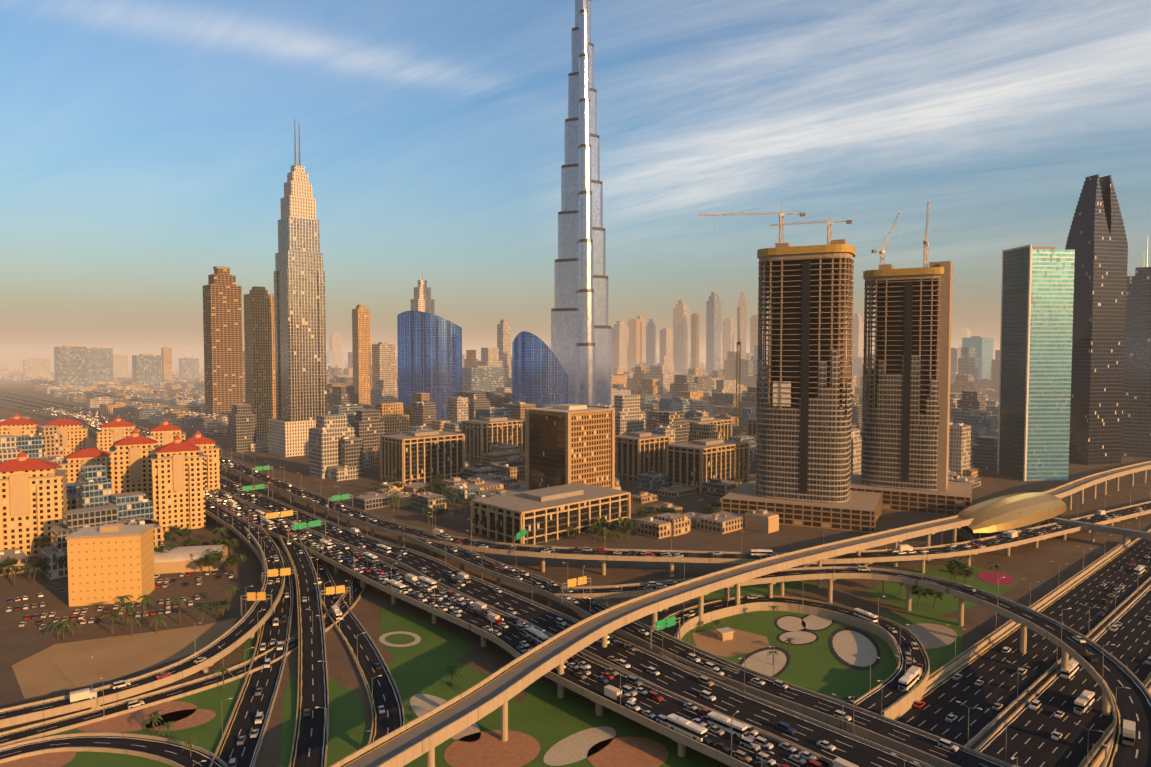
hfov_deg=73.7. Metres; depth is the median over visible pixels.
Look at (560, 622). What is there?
vehicle
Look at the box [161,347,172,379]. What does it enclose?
building
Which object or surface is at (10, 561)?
tree
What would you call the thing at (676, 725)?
vehicle
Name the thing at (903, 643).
veh loop
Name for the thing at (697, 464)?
office
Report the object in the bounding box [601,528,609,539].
tree
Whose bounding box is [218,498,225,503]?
vehicle
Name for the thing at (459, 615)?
vehicle
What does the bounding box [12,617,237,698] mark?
sand lot
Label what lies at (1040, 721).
roads
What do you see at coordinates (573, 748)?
interchange beds
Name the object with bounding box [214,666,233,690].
tree
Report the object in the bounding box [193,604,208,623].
tree
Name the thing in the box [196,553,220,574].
tree
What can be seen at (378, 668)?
vehicle
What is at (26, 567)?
tree
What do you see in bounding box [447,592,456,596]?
vehicle
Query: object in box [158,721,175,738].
tree
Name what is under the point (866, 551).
vehicle
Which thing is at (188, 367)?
building
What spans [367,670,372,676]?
vehicle
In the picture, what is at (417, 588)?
vehicle
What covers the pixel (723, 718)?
vehicle
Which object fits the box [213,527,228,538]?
tree
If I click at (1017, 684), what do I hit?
lamp
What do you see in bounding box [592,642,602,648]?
vehicle
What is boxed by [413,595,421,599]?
vehicle
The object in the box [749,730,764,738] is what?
vehicle
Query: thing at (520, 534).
gantry
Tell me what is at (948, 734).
car
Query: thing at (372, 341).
haze
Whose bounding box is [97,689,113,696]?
vehicle
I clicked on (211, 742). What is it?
lawn strip
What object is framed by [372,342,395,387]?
tower
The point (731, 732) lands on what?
rlamp
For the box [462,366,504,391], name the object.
office building
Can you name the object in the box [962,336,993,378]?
building
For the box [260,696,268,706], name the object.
vehicle
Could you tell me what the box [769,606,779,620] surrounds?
tree
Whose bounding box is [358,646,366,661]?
vehicle
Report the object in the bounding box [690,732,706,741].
vehicle
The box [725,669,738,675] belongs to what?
veh loop
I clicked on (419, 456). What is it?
office
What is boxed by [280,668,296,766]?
lawn
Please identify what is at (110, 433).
apartment building
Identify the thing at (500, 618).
vehicle
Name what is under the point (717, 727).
vehicle
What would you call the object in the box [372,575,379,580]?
vehicle
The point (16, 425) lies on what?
apartment building
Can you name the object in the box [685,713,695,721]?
vehicle
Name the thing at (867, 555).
vehicle
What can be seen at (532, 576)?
vehicle
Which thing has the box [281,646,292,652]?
vehicle
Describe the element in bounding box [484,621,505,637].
vehicle
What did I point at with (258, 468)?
gantry
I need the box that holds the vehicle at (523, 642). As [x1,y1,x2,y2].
[518,640,526,645]
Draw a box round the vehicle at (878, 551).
[874,548,888,555]
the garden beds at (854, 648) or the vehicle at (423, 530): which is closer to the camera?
the garden beds at (854, 648)
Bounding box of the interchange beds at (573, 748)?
[379,631,615,765]
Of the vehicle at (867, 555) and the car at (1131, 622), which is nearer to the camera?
the car at (1131, 622)
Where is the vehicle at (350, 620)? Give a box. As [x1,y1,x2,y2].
[347,617,354,624]
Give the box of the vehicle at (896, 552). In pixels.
[893,550,902,554]
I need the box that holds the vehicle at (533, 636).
[531,633,541,640]
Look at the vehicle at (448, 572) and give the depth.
368.90 m
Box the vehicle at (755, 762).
[747,758,763,766]
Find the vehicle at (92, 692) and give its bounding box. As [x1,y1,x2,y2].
[86,689,100,695]
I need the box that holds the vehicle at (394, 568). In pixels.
[387,562,397,572]
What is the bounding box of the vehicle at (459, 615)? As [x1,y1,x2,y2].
[455,612,463,618]
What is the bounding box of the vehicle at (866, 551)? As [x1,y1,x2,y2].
[861,549,871,553]
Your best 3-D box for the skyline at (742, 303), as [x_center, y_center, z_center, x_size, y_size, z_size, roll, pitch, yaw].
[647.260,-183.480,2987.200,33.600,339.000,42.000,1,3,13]
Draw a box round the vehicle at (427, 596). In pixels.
[423,593,430,599]
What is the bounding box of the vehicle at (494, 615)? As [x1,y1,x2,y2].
[487,611,497,617]
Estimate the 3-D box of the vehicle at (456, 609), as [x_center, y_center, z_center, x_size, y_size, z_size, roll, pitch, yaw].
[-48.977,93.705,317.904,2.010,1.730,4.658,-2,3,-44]
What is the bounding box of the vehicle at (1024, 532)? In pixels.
[1020,529,1029,536]
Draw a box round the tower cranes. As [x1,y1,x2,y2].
[698,201,929,489]
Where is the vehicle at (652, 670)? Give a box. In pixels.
[645,667,658,674]
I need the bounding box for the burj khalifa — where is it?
[551,0,610,404]
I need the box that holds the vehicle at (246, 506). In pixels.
[244,504,250,509]
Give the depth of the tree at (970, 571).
380.23 m
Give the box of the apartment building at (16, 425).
[0,413,38,435]
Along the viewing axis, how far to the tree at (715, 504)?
540.34 m
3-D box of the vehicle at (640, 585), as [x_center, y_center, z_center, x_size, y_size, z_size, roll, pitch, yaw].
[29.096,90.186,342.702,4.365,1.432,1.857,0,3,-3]
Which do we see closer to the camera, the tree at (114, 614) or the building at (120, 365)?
the tree at (114, 614)
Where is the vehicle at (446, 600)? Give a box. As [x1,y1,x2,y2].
[442,597,451,603]
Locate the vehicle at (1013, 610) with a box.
[1007,608,1018,612]
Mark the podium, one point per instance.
(553, 513)
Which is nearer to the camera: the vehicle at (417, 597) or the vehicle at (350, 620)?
the vehicle at (350, 620)
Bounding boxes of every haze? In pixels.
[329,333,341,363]
[370,338,376,364]
[959,328,970,347]
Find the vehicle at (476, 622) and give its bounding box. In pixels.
[472,619,481,626]
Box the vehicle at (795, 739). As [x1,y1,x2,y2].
[786,735,804,745]
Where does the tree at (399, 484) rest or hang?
on the ground at (1070, 557)
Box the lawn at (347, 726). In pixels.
[326,678,368,766]
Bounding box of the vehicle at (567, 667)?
[564,664,572,671]
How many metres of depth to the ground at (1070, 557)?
431.19 m
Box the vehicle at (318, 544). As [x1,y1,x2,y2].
[314,541,325,547]
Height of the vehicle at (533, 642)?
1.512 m
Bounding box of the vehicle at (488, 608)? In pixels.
[485,605,494,611]
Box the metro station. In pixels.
[956,492,1066,541]
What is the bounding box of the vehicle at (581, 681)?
[573,677,586,685]
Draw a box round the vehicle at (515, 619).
[509,616,520,623]
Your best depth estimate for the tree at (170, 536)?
444.83 m
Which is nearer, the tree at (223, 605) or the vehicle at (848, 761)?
the vehicle at (848, 761)
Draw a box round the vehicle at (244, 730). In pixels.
[240,724,248,736]
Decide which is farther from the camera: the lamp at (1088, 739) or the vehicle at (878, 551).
the vehicle at (878, 551)
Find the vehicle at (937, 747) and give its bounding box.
[927,743,944,751]
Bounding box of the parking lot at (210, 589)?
[0,567,253,643]
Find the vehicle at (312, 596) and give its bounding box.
[310,593,315,599]
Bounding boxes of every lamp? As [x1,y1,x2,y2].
[832,693,854,729]
[891,752,918,766]
[895,655,916,681]
[947,625,965,658]
[956,701,981,746]
[1007,661,1029,708]
[1074,722,1103,766]
[1079,603,1099,637]
[1107,582,1125,616]
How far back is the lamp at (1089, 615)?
306.37 m
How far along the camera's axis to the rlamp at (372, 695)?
244.65 m
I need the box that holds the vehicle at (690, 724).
[682,718,699,731]
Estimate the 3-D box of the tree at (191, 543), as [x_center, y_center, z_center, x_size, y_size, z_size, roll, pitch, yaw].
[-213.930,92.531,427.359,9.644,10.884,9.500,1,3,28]
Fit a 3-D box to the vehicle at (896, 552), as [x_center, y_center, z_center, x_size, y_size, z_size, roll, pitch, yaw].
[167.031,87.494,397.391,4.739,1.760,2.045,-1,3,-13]
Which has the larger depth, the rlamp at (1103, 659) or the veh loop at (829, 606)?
the veh loop at (829, 606)
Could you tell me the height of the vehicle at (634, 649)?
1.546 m
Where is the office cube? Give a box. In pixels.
[525,404,614,490]
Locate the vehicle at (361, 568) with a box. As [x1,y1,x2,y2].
[356,565,366,574]
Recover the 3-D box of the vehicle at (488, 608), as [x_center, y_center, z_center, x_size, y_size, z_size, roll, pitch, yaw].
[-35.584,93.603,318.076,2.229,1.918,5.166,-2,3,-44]
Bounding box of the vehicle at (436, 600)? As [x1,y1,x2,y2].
[430,597,439,602]
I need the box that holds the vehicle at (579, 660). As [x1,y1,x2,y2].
[568,653,587,667]
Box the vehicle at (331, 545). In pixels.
[327,541,336,549]
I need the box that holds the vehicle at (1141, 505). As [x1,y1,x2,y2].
[1137,503,1146,508]
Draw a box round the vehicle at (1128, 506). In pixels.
[1124,503,1132,509]
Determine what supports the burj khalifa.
on the ground at (1070, 557)
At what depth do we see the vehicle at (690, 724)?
219.40 m
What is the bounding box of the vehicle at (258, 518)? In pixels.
[257,516,264,521]
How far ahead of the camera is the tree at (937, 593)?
345.92 m
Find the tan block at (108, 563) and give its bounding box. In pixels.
[65,523,154,606]
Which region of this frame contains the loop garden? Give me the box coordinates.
[681,610,897,699]
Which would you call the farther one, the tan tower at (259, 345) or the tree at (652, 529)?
the tan tower at (259, 345)
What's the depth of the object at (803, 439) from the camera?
518.78 m
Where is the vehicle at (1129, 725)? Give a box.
[1125,720,1133,730]
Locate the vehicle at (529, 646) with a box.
[525,643,533,649]
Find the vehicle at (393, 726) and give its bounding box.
[391,723,396,731]
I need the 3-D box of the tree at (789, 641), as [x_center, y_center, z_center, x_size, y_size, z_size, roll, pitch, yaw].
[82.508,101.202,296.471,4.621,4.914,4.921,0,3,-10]
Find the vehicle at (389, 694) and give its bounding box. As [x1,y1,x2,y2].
[386,689,394,699]
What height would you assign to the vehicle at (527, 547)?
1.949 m
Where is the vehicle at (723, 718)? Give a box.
[713,714,730,723]
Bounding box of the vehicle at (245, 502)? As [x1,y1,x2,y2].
[242,500,249,505]
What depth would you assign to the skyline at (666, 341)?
2878.54 m
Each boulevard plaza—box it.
[397,311,461,419]
[512,331,567,407]
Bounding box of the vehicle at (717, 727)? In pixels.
[697,714,734,739]
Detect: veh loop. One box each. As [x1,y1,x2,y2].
[688,610,697,615]
[689,661,700,667]
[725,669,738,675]
[821,603,834,609]
[854,610,865,614]
[878,698,888,705]
[881,618,892,624]
[882,623,890,628]
[900,641,906,646]
[900,682,910,689]
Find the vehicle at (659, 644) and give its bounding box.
[657,641,669,649]
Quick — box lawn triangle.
[866,563,1020,619]
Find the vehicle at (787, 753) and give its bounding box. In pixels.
[781,748,798,760]
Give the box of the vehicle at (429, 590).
[425,586,438,596]
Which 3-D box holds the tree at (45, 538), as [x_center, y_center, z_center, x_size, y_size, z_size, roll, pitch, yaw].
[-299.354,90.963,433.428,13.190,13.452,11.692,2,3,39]
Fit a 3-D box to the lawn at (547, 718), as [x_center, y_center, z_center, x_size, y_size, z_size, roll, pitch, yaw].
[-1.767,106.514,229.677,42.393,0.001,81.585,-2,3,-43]
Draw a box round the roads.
[0,391,1150,766]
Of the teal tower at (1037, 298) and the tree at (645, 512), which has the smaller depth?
the tree at (645, 512)
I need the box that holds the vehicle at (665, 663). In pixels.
[659,660,670,667]
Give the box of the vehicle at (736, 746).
[725,740,741,750]
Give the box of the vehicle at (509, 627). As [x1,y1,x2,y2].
[505,624,516,631]
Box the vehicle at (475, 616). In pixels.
[471,614,480,619]
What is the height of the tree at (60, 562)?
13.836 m
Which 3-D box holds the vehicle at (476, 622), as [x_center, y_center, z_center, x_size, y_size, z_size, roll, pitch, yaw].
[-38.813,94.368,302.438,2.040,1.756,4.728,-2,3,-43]
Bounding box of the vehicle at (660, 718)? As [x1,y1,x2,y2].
[652,712,668,724]
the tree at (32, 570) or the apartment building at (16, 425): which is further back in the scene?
the apartment building at (16, 425)
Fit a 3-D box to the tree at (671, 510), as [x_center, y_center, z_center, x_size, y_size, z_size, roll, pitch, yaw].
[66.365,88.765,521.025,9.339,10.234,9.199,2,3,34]
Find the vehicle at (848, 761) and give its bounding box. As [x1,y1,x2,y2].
[841,756,862,766]
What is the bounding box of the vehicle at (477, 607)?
[464,599,484,612]
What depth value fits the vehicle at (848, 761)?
199.34 m
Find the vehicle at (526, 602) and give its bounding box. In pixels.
[521,599,530,604]
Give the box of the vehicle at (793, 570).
[790,568,801,572]
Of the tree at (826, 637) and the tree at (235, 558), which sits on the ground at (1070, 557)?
the tree at (235, 558)
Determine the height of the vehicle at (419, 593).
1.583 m
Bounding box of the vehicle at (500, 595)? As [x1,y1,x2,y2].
[496,593,505,598]
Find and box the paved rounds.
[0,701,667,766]
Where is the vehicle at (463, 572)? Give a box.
[457,567,468,578]
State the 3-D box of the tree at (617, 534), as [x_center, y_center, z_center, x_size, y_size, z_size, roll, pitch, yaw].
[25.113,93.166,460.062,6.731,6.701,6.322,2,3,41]
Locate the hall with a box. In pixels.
[154,544,227,573]
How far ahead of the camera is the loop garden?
288.05 m
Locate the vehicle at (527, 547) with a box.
[522,545,532,549]
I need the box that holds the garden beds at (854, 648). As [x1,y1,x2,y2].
[739,572,1015,704]
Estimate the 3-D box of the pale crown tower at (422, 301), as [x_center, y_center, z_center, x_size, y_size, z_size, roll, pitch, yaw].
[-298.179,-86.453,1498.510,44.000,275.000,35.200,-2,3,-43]
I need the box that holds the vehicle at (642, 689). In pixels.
[635,685,651,695]
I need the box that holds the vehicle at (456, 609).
[452,606,461,611]
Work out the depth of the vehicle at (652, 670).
257.13 m
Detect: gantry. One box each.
[238,484,268,498]
[240,592,272,615]
[251,465,272,476]
[261,510,297,529]
[261,567,296,586]
[288,520,325,541]
[320,585,350,604]
[328,494,352,510]
[514,529,527,552]
[562,576,590,602]
[651,616,679,648]
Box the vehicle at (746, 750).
[742,745,749,755]
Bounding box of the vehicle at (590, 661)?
[582,655,592,663]
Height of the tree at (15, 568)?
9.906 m
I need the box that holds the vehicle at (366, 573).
[363,571,370,576]
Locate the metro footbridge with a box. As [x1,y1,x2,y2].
[1042,517,1150,545]
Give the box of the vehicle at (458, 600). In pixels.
[453,597,462,603]
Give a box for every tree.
[0,556,17,576]
[5,565,15,581]
[6,566,23,585]
[20,565,33,579]
[28,567,42,584]
[33,556,54,578]
[34,534,50,546]
[34,564,47,577]
[47,623,68,637]
[52,554,67,577]
[54,619,72,639]
[64,619,81,635]
[100,611,125,633]
[112,595,133,622]
[116,601,137,623]
[125,617,142,635]
[137,594,156,618]
[142,714,161,735]
[145,710,163,727]
[147,615,166,632]
[154,540,178,552]
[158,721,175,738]
[164,534,175,544]
[166,595,189,623]
[168,526,181,537]
[174,527,193,538]
[181,537,200,545]
[181,541,199,546]
[182,736,197,756]
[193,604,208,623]
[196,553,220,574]
[203,548,224,559]
[208,535,230,547]
[210,601,225,616]
[212,600,234,616]
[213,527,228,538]
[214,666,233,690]
[220,586,237,610]
[223,554,245,574]
[224,554,246,572]
[225,538,238,553]
[363,478,372,489]
[383,477,391,482]
[391,492,400,507]
[391,496,404,509]
[393,481,402,486]
[420,506,437,523]
[424,484,431,490]
[428,472,446,481]
[430,484,439,492]
[435,484,454,495]
[436,506,448,521]
[445,664,460,685]
[448,510,460,528]
[464,498,471,509]
[568,526,577,537]
[586,524,602,543]
[594,517,607,534]
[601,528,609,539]
[605,525,616,536]
[613,533,621,543]
[617,518,635,538]
[619,516,634,525]
[636,508,649,517]
[650,524,662,531]
[659,506,670,512]
[666,507,680,513]
[697,499,706,511]
[702,503,712,513]
[710,502,719,507]
[710,620,721,627]
[767,651,778,664]
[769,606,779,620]
[782,639,793,651]
[822,634,831,648]
[912,585,927,606]
[924,588,943,606]
[945,556,968,581]
[958,567,976,583]
[959,554,974,565]
[989,563,1005,579]
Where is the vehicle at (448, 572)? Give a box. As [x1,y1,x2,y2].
[445,570,452,575]
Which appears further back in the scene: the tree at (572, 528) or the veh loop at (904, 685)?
the tree at (572, 528)
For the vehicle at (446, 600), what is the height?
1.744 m
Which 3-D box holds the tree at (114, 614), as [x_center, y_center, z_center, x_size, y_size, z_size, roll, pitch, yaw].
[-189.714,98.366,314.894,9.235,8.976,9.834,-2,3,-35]
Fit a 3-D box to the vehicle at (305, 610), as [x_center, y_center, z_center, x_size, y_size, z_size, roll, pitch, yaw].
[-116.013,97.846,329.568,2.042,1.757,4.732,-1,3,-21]
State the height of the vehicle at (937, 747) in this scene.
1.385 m
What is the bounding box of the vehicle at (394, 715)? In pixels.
[391,711,397,720]
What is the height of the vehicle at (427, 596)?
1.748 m
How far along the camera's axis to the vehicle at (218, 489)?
583.22 m
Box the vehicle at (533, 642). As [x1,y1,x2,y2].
[528,639,536,645]
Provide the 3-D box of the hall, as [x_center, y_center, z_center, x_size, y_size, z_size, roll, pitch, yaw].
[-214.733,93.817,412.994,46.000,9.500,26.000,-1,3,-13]
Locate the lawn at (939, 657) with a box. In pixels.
[881,616,962,673]
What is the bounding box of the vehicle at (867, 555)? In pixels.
[864,554,874,557]
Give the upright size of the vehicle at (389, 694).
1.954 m
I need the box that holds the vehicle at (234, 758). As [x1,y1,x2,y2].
[229,752,238,765]
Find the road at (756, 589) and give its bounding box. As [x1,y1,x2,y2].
[662,578,822,600]
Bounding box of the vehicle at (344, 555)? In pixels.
[339,551,349,560]
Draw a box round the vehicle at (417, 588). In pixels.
[413,586,421,590]
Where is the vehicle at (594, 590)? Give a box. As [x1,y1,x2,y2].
[590,588,600,592]
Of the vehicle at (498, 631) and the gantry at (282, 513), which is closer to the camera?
the vehicle at (498, 631)
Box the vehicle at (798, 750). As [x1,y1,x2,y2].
[789,744,808,757]
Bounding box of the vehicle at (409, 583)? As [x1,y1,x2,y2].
[402,578,418,588]
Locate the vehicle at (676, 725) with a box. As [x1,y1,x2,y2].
[668,719,685,731]
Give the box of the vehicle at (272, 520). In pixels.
[264,516,275,523]
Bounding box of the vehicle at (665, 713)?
[655,709,670,717]
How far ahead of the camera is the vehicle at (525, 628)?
292.15 m
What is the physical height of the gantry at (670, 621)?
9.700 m
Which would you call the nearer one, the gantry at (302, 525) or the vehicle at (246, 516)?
the gantry at (302, 525)
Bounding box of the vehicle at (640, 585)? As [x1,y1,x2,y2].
[636,583,645,587]
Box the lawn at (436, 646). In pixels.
[379,606,476,666]
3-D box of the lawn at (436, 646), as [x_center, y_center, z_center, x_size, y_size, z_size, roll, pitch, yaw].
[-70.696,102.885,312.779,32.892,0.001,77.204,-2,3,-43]
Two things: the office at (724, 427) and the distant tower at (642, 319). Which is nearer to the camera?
the office at (724, 427)
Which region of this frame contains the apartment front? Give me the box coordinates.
[0,451,66,556]
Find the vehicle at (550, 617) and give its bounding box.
[545,614,554,620]
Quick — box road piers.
[1,394,1149,766]
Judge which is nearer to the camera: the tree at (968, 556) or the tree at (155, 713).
the tree at (155, 713)
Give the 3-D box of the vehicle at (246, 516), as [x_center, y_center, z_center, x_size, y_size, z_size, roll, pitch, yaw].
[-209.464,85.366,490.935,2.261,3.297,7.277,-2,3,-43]
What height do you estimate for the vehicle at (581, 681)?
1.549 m
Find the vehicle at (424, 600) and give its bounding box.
[420,598,428,602]
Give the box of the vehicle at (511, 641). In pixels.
[507,637,517,645]
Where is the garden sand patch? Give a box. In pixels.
[691,628,769,656]
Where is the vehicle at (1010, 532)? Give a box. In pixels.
[1006,529,1016,536]
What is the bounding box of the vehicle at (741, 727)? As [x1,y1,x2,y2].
[732,722,747,731]
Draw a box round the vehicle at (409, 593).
[405,590,414,596]
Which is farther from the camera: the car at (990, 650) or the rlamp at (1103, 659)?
the car at (990, 650)
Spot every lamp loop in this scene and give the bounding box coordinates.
[688,624,694,653]
[869,657,879,689]
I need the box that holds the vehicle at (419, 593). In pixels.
[414,591,422,595]
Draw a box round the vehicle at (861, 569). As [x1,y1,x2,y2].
[856,567,866,570]
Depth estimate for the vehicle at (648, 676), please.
252.94 m
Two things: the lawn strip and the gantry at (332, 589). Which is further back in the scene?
the gantry at (332, 589)
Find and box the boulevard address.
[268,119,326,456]
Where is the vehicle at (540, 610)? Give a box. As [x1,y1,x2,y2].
[533,604,548,617]
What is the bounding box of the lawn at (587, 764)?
[581,761,594,766]
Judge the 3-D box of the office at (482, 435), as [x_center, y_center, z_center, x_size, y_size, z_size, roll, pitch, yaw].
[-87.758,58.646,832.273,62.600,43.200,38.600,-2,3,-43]
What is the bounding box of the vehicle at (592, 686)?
[585,682,599,691]
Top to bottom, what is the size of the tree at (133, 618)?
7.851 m
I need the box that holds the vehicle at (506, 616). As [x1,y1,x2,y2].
[501,614,509,619]
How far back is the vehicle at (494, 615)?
310.96 m
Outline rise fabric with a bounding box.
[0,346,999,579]
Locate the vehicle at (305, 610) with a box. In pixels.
[303,608,307,614]
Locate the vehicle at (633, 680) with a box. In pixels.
[625,677,639,684]
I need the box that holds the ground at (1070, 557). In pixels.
[0,351,1150,766]
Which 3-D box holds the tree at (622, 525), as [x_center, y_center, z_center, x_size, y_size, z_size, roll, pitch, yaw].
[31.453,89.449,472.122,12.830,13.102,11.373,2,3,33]
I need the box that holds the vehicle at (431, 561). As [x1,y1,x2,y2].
[425,556,436,566]
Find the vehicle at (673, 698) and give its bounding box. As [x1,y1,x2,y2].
[666,695,679,702]
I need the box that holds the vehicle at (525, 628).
[517,622,538,636]
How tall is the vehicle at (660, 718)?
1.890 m
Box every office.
[380,430,464,483]
[461,417,524,461]
[615,431,669,481]
[666,438,749,492]
[684,416,731,439]
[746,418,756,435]
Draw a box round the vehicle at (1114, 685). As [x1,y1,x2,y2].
[1112,682,1120,689]
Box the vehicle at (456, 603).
[451,601,461,607]
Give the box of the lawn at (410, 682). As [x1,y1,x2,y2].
[387,661,521,766]
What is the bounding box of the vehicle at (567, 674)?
[561,669,574,679]
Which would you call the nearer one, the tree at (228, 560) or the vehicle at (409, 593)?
the vehicle at (409, 593)
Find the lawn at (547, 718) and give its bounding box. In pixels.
[513,679,723,766]
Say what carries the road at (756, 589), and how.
on the ground at (1070, 557)
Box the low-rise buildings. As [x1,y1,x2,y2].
[354,473,778,536]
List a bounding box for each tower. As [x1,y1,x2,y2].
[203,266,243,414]
[244,286,275,440]
[352,305,370,404]
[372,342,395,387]
[410,271,434,314]
[497,319,510,380]
[636,316,644,362]
[997,244,1074,480]
[1065,174,1127,464]
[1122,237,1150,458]
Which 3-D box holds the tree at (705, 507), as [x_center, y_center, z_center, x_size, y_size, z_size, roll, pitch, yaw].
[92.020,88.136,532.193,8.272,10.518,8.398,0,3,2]
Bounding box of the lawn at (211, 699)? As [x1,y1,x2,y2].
[51,679,237,766]
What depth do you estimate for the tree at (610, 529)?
477.08 m
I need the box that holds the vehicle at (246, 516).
[244,513,251,518]
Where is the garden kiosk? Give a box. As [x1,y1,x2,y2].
[715,627,734,640]
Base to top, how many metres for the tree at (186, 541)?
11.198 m
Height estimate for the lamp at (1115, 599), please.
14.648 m
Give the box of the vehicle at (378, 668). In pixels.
[375,665,382,671]
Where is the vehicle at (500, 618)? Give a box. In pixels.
[496,615,505,622]
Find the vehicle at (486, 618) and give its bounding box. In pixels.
[483,615,498,625]
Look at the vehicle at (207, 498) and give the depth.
547.15 m
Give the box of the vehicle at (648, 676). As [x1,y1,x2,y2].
[643,673,654,679]
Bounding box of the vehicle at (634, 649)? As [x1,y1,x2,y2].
[628,646,640,652]
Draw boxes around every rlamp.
[101,677,104,716]
[315,707,327,744]
[372,675,381,711]
[491,603,497,634]
[620,666,626,705]
[656,626,662,656]
[731,711,738,756]
[738,658,744,691]
[848,696,853,734]
[1001,722,1006,762]
[1092,744,1108,766]
[1102,644,1114,680]
[1114,687,1129,727]
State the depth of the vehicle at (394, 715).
241.56 m
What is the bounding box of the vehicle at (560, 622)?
[556,620,565,624]
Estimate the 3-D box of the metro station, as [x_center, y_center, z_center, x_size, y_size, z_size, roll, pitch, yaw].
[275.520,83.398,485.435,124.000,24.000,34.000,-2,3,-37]
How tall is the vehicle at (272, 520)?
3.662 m
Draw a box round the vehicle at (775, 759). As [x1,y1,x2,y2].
[750,744,793,766]
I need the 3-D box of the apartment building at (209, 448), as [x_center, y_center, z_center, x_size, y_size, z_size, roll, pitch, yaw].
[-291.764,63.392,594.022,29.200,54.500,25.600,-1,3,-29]
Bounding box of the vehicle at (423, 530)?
[418,527,427,534]
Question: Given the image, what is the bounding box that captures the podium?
[470,483,630,544]
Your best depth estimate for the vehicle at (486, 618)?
300.42 m
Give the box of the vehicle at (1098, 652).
[1094,649,1107,658]
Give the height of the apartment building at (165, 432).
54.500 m
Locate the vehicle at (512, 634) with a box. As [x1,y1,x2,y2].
[508,631,518,638]
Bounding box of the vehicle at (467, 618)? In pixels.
[463,615,472,622]
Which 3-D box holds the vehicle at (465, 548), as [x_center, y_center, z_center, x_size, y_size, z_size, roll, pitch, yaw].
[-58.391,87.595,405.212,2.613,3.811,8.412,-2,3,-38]
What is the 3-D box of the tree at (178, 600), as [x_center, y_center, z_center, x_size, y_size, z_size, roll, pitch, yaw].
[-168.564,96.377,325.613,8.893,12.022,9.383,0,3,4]
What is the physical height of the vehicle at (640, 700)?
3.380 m
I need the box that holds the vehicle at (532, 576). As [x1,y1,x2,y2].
[528,573,536,578]
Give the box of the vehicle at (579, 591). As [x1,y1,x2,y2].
[576,589,587,592]
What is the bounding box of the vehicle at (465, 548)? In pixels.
[459,544,470,553]
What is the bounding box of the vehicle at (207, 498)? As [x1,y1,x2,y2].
[205,495,210,501]
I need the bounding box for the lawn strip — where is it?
[201,628,259,753]
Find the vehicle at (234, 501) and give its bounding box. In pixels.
[230,498,238,504]
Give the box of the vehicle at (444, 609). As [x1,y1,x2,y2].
[439,607,448,611]
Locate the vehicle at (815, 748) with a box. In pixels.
[806,744,823,753]
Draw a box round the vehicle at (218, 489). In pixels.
[216,487,222,492]
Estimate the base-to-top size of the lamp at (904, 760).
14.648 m
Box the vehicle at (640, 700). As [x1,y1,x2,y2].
[618,686,650,708]

